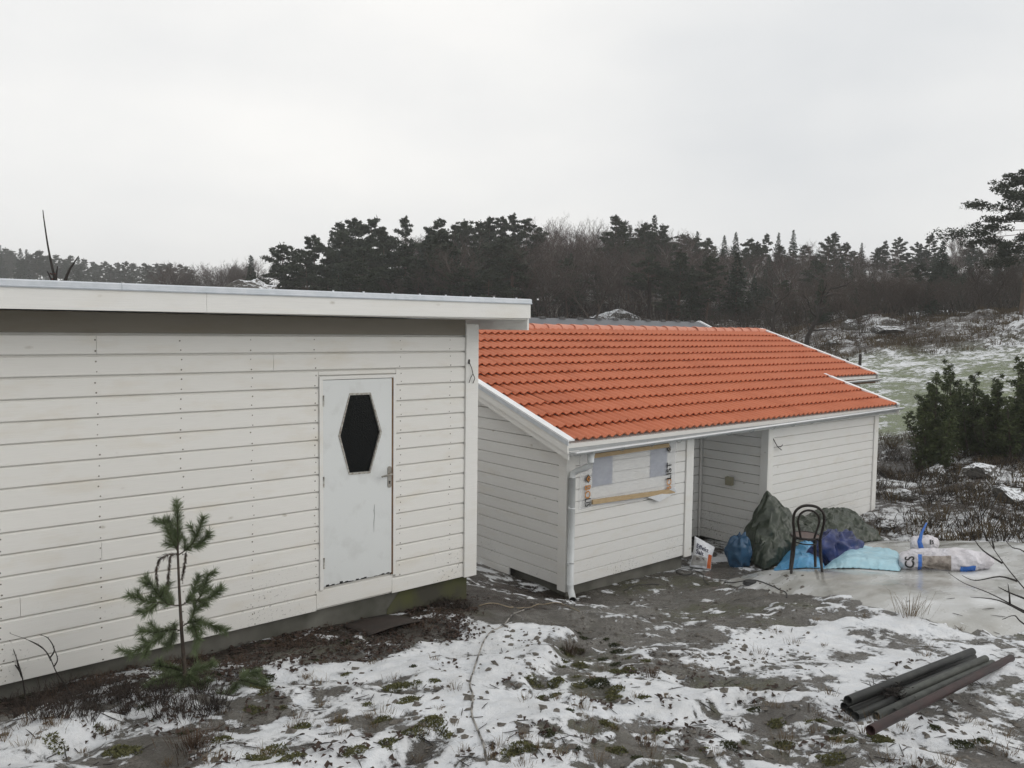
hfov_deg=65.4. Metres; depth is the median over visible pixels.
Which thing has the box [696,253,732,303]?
bare tree
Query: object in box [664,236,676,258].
pine tree
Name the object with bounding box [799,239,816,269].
birch tree
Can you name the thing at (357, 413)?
door
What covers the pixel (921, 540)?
white sack
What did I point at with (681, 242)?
birch tree
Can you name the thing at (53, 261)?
pine tree
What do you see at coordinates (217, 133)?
sky
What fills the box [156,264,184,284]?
birch tree
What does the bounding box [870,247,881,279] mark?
pine tree
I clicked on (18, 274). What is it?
spruce tree
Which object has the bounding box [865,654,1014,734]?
steel pipe
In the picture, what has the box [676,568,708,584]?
cable
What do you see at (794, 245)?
spruce tree
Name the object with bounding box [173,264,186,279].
pine tree
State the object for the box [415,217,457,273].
pine tree
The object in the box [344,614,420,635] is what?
rusty sheet
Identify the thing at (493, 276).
pine tree
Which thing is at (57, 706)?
heather
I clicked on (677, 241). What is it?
birch tree
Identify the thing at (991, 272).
bare tree
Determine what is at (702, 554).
salt bag
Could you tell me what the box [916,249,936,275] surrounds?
pine tree
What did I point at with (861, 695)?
steel pipe
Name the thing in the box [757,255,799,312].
birch tree
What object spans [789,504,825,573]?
bentwood chair
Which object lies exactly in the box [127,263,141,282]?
pine tree
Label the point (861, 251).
spruce tree
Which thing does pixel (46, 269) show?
pine tree
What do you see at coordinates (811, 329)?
bare tree
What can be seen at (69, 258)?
pine tree
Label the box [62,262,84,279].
pine tree
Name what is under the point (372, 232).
pine tree
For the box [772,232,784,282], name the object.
spruce tree
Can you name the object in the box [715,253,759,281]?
bare tree
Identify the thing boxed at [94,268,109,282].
pine tree
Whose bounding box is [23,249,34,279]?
spruce tree
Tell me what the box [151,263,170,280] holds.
pine tree
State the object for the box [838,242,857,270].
pine tree
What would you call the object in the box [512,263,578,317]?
bare tree
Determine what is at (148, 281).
pine tree
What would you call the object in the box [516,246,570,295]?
bare tree
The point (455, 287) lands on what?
pine tree
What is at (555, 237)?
birch tree
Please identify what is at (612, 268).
bare tree
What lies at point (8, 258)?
pine tree
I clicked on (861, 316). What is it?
bare bush
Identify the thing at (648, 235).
pine tree
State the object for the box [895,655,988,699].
steel pipe
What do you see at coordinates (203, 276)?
bare tree
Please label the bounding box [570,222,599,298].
birch tree
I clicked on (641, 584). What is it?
cable
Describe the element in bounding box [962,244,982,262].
pine tree
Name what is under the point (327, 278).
pine tree
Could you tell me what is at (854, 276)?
bare tree
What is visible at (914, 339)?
slope brush
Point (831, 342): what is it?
boulder
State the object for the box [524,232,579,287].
bare tree
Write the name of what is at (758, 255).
pine tree
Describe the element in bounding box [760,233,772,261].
pine tree
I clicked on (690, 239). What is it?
birch tree
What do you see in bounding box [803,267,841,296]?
bare tree
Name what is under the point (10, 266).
pine tree
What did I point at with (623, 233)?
pine tree
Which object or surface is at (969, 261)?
spruce tree
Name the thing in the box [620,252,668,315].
birch tree
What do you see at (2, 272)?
spruce tree
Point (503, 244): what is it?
pine tree
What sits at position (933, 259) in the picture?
pine tree
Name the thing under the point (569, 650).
grass tuft
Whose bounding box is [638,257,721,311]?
bare tree
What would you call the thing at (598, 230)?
birch tree
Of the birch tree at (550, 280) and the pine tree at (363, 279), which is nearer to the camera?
the pine tree at (363, 279)
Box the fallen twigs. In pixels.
[5,595,1023,767]
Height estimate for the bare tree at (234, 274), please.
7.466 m
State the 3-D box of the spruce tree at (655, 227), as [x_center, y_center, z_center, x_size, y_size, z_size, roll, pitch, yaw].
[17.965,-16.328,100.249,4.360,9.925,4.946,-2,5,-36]
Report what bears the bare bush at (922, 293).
on the ground at (884, 639)
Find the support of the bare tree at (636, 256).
on the ground at (884, 639)
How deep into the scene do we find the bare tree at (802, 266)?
92.17 m
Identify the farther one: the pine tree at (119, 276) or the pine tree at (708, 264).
the pine tree at (119, 276)
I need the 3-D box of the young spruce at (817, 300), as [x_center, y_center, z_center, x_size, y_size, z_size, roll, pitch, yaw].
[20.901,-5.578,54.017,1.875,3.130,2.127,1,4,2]
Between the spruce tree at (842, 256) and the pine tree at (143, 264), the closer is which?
the spruce tree at (842, 256)
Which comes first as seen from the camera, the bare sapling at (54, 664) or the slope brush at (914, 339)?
the bare sapling at (54, 664)
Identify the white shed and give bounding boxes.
[0,278,538,698]
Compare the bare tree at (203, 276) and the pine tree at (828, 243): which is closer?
the pine tree at (828, 243)
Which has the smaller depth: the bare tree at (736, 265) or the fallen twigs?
the fallen twigs
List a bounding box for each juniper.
[902,370,961,470]
[913,359,976,443]
[947,371,993,456]
[964,373,1022,460]
[986,354,1023,462]
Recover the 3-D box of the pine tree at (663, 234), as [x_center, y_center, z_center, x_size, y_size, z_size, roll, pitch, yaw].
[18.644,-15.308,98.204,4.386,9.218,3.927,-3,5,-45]
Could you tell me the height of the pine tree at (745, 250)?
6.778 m
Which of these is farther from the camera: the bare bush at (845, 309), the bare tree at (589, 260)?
the bare tree at (589, 260)
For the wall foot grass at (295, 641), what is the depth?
6.66 m
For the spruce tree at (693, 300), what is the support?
on the ground at (884, 639)
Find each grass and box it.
[0,612,1020,767]
[24,607,469,706]
[861,430,1023,542]
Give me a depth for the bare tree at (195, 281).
118.69 m
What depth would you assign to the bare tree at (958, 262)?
92.74 m
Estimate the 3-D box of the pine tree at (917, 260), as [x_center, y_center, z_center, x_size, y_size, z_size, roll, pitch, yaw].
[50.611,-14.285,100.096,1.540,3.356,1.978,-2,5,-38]
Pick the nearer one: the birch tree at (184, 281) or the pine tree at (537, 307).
the pine tree at (537, 307)
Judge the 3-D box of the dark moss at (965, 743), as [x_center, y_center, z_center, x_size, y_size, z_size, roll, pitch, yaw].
[-0.519,2.165,5.750,6.508,0.759,3.523,0,4,-8]
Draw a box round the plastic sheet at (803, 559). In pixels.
[773,541,824,570]
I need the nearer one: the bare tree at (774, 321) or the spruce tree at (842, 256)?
the bare tree at (774, 321)
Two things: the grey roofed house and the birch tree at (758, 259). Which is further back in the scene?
the birch tree at (758, 259)
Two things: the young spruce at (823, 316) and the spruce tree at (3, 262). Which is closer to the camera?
the young spruce at (823, 316)
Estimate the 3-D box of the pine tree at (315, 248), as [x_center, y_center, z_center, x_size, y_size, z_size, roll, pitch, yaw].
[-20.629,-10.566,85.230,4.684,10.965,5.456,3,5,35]
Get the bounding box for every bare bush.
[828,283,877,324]
[835,298,858,318]
[844,306,879,335]
[854,272,897,297]
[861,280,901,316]
[865,295,890,315]
[870,272,911,311]
[875,277,927,318]
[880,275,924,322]
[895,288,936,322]
[896,278,950,323]
[963,258,1023,308]
[965,258,1021,307]
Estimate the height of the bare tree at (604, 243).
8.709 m
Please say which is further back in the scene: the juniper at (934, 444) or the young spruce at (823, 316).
the young spruce at (823, 316)
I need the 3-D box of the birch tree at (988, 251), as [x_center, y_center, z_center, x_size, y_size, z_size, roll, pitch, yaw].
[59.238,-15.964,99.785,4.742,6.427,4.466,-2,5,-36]
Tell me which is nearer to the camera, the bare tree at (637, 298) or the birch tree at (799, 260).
the bare tree at (637, 298)
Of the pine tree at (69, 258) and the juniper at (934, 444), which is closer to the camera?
the juniper at (934, 444)
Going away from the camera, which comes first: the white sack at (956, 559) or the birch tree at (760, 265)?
the white sack at (956, 559)
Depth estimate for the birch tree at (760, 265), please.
99.68 m
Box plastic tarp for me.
[824,546,900,570]
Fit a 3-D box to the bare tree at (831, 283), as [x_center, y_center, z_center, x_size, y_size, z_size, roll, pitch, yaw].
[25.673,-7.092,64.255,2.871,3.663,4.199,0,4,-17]
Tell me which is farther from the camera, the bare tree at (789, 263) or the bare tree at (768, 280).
the bare tree at (789, 263)
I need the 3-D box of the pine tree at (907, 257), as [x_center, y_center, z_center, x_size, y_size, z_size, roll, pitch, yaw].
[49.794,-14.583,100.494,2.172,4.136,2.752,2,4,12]
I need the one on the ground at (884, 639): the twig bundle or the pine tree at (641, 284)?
the pine tree at (641, 284)
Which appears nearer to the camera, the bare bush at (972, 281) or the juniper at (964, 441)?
the juniper at (964, 441)
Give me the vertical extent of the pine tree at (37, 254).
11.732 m
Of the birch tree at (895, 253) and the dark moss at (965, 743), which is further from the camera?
the birch tree at (895, 253)
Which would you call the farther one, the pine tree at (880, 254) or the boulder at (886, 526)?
the pine tree at (880, 254)
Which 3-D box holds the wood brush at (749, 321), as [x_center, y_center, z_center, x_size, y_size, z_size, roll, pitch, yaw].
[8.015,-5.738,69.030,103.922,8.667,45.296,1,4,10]
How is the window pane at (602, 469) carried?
in the tiled outbuilding
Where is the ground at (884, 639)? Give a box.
[0,271,1023,767]
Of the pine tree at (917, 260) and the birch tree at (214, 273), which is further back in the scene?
the birch tree at (214, 273)
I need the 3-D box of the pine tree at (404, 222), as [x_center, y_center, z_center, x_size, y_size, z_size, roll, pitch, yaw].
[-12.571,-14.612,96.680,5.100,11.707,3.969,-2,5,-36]
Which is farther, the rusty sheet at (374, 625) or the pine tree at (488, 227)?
the pine tree at (488, 227)
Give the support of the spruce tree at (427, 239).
on the ground at (884, 639)
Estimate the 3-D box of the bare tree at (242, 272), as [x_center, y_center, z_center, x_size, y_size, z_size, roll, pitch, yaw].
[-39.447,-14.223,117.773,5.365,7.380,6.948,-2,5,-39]
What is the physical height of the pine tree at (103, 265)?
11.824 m
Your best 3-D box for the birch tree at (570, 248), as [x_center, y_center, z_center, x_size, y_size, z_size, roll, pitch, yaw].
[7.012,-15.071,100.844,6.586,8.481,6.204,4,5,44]
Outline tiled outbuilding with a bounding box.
[476,323,904,600]
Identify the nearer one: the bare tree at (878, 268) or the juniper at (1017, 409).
the juniper at (1017, 409)
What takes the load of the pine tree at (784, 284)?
on the ground at (884, 639)
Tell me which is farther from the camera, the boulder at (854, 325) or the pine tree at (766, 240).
the pine tree at (766, 240)
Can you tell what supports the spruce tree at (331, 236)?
on the ground at (884, 639)
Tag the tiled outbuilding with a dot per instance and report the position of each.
(608, 455)
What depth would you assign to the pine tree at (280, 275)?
75.86 m
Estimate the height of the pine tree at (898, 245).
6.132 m
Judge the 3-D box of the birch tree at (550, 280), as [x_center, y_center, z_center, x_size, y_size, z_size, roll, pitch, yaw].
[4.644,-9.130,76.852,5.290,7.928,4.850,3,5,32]
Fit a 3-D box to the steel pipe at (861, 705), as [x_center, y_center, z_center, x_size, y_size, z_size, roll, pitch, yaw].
[2.849,2.094,5.563,1.839,0.182,0.052,-2,5,-37]
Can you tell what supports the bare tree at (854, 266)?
on the ground at (884, 639)
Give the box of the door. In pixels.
[323,378,392,586]
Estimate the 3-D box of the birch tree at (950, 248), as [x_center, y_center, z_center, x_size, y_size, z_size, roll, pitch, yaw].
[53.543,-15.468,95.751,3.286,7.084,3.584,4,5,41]
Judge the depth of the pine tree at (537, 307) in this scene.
70.08 m
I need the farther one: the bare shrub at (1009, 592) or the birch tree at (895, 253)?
the birch tree at (895, 253)
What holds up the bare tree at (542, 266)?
on the ground at (884, 639)
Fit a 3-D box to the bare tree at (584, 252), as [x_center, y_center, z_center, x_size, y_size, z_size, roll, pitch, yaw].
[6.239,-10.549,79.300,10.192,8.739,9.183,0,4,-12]
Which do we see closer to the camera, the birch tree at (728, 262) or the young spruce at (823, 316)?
the young spruce at (823, 316)
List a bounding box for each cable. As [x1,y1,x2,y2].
[469,607,529,764]
[479,602,579,611]
[624,584,658,590]
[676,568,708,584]
[724,579,786,597]
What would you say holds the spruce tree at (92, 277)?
on the ground at (884, 639)
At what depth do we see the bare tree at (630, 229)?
96.22 m
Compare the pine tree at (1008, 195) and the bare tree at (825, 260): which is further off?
the bare tree at (825, 260)
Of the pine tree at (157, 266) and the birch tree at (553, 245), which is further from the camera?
the pine tree at (157, 266)
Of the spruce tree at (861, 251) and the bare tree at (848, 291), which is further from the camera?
the spruce tree at (861, 251)
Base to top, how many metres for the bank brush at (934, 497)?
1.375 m
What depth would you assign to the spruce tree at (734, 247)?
108.01 m
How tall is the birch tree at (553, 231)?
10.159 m
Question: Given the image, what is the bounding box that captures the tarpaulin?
[744,491,883,569]
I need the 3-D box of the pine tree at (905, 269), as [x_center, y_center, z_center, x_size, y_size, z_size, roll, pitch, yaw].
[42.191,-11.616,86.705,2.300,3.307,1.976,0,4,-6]
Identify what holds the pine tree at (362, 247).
on the ground at (884, 639)
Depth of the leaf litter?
6.03 m
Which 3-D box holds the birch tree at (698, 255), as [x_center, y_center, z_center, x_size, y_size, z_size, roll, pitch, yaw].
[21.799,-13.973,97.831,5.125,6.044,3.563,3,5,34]
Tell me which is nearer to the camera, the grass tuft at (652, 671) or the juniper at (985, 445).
the grass tuft at (652, 671)
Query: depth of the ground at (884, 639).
5.89 m
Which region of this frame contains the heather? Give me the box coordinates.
[0,593,477,730]
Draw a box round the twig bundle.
[862,673,915,701]
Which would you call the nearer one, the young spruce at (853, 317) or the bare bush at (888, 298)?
the bare bush at (888, 298)
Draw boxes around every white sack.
[898,547,993,571]
[910,522,938,548]
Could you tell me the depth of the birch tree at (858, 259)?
101.41 m
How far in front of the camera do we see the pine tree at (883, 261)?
109.70 m
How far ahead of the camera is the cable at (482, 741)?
5.34 m
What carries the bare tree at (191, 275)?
on the ground at (884, 639)
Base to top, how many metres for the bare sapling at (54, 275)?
5.286 m
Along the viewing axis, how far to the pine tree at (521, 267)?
69.06 m
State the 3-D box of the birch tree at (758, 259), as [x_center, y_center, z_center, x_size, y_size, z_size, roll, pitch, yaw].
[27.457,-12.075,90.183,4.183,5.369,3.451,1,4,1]
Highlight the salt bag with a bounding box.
[690,536,714,568]
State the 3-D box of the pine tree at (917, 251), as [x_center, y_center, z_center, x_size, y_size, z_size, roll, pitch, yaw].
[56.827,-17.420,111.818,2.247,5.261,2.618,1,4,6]
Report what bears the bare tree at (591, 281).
on the ground at (884, 639)
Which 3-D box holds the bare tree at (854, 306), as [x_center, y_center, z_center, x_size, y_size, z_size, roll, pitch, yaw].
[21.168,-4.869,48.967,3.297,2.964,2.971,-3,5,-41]
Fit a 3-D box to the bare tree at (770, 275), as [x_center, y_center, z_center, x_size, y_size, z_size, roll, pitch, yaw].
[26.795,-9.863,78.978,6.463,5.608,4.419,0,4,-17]
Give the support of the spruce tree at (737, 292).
on the ground at (884, 639)
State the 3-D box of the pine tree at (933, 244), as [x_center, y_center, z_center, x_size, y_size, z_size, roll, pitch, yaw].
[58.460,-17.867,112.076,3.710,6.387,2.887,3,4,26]
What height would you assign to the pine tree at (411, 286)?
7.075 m
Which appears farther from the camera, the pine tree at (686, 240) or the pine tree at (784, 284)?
the pine tree at (686, 240)
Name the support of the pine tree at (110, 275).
on the ground at (884, 639)
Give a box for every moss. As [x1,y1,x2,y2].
[14,631,991,760]
[42,651,894,766]
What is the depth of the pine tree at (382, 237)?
84.02 m
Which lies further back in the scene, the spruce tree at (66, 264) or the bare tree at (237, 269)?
the spruce tree at (66, 264)
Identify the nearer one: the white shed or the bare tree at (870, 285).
the white shed
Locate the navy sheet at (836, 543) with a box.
[806,529,863,565]
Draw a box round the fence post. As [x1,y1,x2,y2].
[858,354,861,365]
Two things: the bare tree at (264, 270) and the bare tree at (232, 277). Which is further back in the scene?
the bare tree at (264, 270)
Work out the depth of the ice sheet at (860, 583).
9.20 m
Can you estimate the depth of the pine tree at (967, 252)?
106.82 m
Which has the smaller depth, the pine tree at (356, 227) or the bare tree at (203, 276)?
the pine tree at (356, 227)
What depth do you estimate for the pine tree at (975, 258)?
101.58 m
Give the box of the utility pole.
[643,281,656,320]
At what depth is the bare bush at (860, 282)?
58.41 m
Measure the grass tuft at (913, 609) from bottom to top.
0.333 m
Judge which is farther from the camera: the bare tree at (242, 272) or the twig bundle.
the bare tree at (242, 272)
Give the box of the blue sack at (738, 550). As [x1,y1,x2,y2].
[724,532,751,567]
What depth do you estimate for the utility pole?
45.95 m
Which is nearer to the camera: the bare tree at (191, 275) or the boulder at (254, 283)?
the boulder at (254, 283)
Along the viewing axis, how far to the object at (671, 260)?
78.33 m
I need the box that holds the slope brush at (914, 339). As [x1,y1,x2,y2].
[767,304,1023,357]
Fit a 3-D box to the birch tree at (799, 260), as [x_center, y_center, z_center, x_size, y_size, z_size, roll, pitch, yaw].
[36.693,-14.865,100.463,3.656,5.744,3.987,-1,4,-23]
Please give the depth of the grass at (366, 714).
4.58 m
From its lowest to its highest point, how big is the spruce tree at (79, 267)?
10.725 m
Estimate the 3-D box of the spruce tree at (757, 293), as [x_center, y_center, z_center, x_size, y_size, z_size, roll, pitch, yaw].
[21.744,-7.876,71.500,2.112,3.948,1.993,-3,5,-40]
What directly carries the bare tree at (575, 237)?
on the ground at (884, 639)
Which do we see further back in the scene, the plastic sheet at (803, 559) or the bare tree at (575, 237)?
the bare tree at (575, 237)
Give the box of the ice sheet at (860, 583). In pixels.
[720,540,1023,635]
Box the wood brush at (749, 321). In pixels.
[249,282,1020,333]
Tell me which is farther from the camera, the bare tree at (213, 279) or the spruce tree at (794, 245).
the bare tree at (213, 279)
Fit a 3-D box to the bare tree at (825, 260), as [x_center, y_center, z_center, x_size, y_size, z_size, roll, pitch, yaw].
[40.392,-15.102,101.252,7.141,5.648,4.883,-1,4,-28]
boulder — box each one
[223,278,277,288]
[590,309,641,319]
[825,339,838,345]
[841,319,863,329]
[870,325,904,333]
[878,520,895,530]
[893,488,919,499]
[907,312,930,317]
[921,464,947,475]
[959,463,1001,478]
[992,483,1023,504]
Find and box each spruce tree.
[0,245,8,277]
[0,253,9,278]
[11,248,31,278]
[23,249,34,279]
[61,262,70,280]
[71,257,85,281]
[86,267,91,281]
[89,264,99,281]
[243,255,258,280]
[325,230,333,263]
[331,249,348,291]
[417,236,436,294]
[433,242,474,296]
[560,253,582,313]
[649,215,660,289]
[674,267,705,321]
[689,231,701,269]
[710,252,759,319]
[717,235,729,284]
[729,232,746,285]
[744,274,762,316]
[759,255,785,300]
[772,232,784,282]
[783,230,798,281]
[834,255,846,285]
[856,243,866,275]
[930,241,956,308]
[963,257,971,276]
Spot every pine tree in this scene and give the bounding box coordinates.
[0,247,14,270]
[5,251,14,278]
[5,256,17,273]
[7,250,16,278]
[25,250,55,278]
[26,251,51,279]
[38,255,61,279]
[48,254,68,277]
[55,260,69,280]
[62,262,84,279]
[65,255,75,277]
[75,267,87,281]
[80,258,91,278]
[85,262,102,275]
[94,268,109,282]
[97,261,112,282]
[104,265,117,282]
[110,262,122,282]
[115,261,134,282]
[116,270,135,282]
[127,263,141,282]
[135,262,153,283]
[142,264,158,283]
[151,263,162,282]
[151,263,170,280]
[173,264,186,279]
[247,242,321,287]
[270,261,330,290]
[279,252,334,290]
[295,234,337,288]
[308,265,337,290]
[319,221,356,279]
[330,257,391,292]
[332,217,381,259]
[333,238,391,291]
[343,215,399,265]
[362,227,408,282]
[362,267,401,292]
[370,242,435,293]
[392,215,420,275]
[397,230,470,295]
[401,265,439,294]
[411,226,445,262]
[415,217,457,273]
[434,265,482,296]
[446,222,468,260]
[449,219,486,265]
[459,268,519,297]
[465,219,495,264]
[469,235,537,283]
[474,216,506,257]
[483,252,537,314]
[485,245,545,297]
[491,216,519,245]
[504,212,531,249]
[505,218,550,260]
[517,272,549,317]
[595,214,630,292]
[610,225,645,300]
[623,255,671,299]
[629,222,658,298]
[651,223,678,295]
[651,278,685,320]
[660,261,697,316]
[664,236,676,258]
[665,250,696,316]
[674,233,703,256]
[687,256,728,320]
[697,237,718,263]
[732,238,760,279]
[739,253,757,285]
[744,246,765,273]
[745,241,766,285]
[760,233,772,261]
[772,246,792,275]
[773,280,797,306]
[792,245,817,275]
[796,259,835,284]
[818,236,839,269]
[823,232,847,271]
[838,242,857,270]
[845,252,862,269]
[869,246,889,279]
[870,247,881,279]
[878,256,889,277]
[880,240,890,277]
[887,262,908,277]
[890,237,907,263]
[899,252,915,278]
[909,241,926,266]
[909,262,937,290]
[911,257,919,274]
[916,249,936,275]
[919,235,940,278]
[926,169,1023,314]
[926,265,971,286]
[927,250,948,270]
[956,247,979,261]
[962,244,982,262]
[970,251,991,267]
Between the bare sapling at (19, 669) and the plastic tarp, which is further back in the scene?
the plastic tarp
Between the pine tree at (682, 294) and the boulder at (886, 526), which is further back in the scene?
the pine tree at (682, 294)
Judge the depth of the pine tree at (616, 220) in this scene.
97.59 m
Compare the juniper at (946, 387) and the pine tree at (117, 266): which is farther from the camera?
the pine tree at (117, 266)
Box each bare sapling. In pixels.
[9,640,25,698]
[10,633,71,695]
[43,212,78,280]
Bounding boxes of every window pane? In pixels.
[592,452,612,486]
[650,448,666,477]
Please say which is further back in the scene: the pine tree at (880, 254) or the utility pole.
the pine tree at (880, 254)
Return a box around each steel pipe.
[840,654,976,710]
[844,648,975,704]
[846,658,975,715]
[852,694,900,720]
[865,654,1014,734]
[872,659,994,719]
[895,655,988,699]
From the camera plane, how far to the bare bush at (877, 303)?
51.20 m
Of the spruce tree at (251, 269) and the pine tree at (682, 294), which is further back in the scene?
the spruce tree at (251, 269)
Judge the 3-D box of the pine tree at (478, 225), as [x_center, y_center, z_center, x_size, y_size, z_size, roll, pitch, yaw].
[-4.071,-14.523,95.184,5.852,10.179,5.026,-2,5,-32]
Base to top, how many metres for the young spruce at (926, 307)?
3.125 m
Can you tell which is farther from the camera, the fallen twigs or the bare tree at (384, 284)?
the bare tree at (384, 284)
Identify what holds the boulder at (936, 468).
on the ground at (884, 639)
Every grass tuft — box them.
[152,712,245,765]
[558,637,587,656]
[644,665,659,677]
[870,585,944,617]
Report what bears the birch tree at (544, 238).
on the ground at (884, 639)
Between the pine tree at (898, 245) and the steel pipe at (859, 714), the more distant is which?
the pine tree at (898, 245)
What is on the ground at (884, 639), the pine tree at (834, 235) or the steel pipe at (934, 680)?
the pine tree at (834, 235)
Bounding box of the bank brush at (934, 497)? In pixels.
[866,440,1023,541]
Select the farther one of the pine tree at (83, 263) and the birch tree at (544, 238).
the pine tree at (83, 263)
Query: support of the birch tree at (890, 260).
on the ground at (884, 639)
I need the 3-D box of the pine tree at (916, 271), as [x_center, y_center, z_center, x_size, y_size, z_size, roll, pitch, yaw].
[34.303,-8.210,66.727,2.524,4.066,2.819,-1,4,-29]
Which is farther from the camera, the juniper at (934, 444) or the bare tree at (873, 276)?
the bare tree at (873, 276)
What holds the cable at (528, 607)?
on the ground at (884, 639)
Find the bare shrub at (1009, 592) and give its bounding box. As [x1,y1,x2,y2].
[948,531,1023,624]
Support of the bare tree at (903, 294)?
on the ground at (884, 639)
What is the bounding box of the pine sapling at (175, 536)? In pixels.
[110,498,277,695]
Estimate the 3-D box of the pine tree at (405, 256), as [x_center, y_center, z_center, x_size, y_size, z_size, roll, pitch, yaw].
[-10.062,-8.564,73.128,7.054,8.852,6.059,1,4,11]
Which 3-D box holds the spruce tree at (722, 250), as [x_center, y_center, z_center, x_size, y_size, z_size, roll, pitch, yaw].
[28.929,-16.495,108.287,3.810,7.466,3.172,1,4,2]
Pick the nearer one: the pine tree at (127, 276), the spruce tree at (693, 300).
the spruce tree at (693, 300)
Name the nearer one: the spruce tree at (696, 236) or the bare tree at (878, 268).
the bare tree at (878, 268)
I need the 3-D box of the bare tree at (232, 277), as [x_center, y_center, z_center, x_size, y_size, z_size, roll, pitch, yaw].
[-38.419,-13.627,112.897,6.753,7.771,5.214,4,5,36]
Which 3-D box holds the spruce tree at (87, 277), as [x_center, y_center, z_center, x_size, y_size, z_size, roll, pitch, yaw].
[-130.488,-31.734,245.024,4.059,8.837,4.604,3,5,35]
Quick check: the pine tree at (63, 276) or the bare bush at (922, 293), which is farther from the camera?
the pine tree at (63, 276)
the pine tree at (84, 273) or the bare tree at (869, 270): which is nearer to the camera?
the bare tree at (869, 270)
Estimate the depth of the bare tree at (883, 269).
90.23 m
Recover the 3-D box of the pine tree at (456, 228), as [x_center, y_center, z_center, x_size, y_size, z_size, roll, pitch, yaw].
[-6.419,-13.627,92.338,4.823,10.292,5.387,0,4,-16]
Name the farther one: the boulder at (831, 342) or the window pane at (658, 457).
the boulder at (831, 342)
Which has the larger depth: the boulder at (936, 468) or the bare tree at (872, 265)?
the bare tree at (872, 265)
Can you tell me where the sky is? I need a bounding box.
[0,0,1023,286]
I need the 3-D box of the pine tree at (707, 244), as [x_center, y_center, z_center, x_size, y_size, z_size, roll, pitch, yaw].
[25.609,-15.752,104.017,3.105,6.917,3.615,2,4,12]
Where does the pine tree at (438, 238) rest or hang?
on the ground at (884, 639)
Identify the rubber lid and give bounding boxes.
[742,579,756,585]
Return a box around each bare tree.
[139,265,192,284]
[145,264,205,285]
[166,266,211,285]
[167,268,205,285]
[178,262,229,286]
[196,269,224,284]
[200,264,250,286]
[206,266,245,286]
[212,259,262,284]
[216,264,256,283]
[217,263,246,283]
[227,265,261,280]
[243,257,281,286]
[377,265,455,295]
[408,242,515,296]
[505,241,569,317]
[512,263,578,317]
[514,237,552,273]
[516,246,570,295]
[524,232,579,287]
[526,234,627,316]
[532,244,629,318]
[556,243,641,318]
[558,227,594,252]
[560,239,645,307]
[563,245,613,291]
[584,245,642,308]
[588,228,652,284]
[591,266,630,310]
[594,252,660,313]
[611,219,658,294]
[621,282,646,310]
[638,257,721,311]
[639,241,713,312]
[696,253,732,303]
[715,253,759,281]
[750,286,800,331]
[752,257,810,303]
[754,268,778,300]
[762,251,783,267]
[771,253,797,283]
[785,277,856,345]
[790,278,830,317]
[794,256,835,296]
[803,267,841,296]
[808,276,842,297]
[809,243,853,277]
[809,273,855,305]
[822,268,858,304]
[825,278,860,319]
[830,255,871,281]
[841,269,884,294]
[848,275,897,299]
[854,266,888,279]
[861,258,884,272]
[863,260,885,273]
[867,263,887,277]
[872,264,896,281]
[944,255,966,271]
[947,264,987,304]
[976,262,1013,283]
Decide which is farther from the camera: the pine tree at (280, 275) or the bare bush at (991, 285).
the pine tree at (280, 275)
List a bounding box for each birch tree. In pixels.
[150,266,186,284]
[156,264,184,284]
[205,266,221,286]
[443,231,484,269]
[527,218,574,275]
[529,217,564,293]
[531,217,572,305]
[534,249,587,317]
[550,217,582,255]
[554,234,595,275]
[562,219,603,258]
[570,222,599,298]
[571,240,599,301]
[585,218,611,259]
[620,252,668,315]
[651,233,673,269]
[665,229,698,256]
[671,233,693,256]
[673,233,698,265]
[685,246,708,269]
[688,244,724,273]
[716,252,745,275]
[743,254,773,299]
[747,254,773,276]
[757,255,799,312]
[786,243,815,287]
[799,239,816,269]
[844,246,870,270]
[866,255,875,273]
[883,252,901,266]
[887,248,902,265]
[938,222,968,273]
[945,235,967,272]
[971,233,1003,276]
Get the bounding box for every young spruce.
[808,278,833,322]
[816,303,825,325]
[847,297,860,319]
[865,284,878,313]
[918,275,940,316]
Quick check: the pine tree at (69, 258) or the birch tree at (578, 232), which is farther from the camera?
the pine tree at (69, 258)
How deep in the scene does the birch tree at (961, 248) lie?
95.64 m
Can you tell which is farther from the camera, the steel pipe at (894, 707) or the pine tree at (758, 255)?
the pine tree at (758, 255)
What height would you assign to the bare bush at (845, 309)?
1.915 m
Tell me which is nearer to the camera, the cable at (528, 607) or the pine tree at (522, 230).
the cable at (528, 607)
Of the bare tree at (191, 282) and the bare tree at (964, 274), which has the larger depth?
the bare tree at (191, 282)
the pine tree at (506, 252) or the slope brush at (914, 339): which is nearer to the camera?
the slope brush at (914, 339)
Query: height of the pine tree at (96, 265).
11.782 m
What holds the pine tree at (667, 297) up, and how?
on the ground at (884, 639)
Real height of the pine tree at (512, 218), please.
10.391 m
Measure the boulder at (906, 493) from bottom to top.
0.278 m
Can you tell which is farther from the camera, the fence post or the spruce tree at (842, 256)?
the spruce tree at (842, 256)
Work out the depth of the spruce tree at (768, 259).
93.00 m
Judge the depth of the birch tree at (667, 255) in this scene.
96.71 m
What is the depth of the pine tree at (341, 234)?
85.20 m
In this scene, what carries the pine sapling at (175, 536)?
on the ground at (884, 639)
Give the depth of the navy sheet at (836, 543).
11.03 m
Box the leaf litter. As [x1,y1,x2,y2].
[0,594,957,767]
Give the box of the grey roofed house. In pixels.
[529,316,711,326]
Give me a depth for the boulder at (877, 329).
46.48 m
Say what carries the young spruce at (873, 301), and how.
on the ground at (884, 639)
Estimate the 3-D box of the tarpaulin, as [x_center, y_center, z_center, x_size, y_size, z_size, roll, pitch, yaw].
[5.083,2.277,13.425,3.686,1.128,0.963,-3,5,-40]
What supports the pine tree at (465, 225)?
on the ground at (884, 639)
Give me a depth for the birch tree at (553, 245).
91.35 m

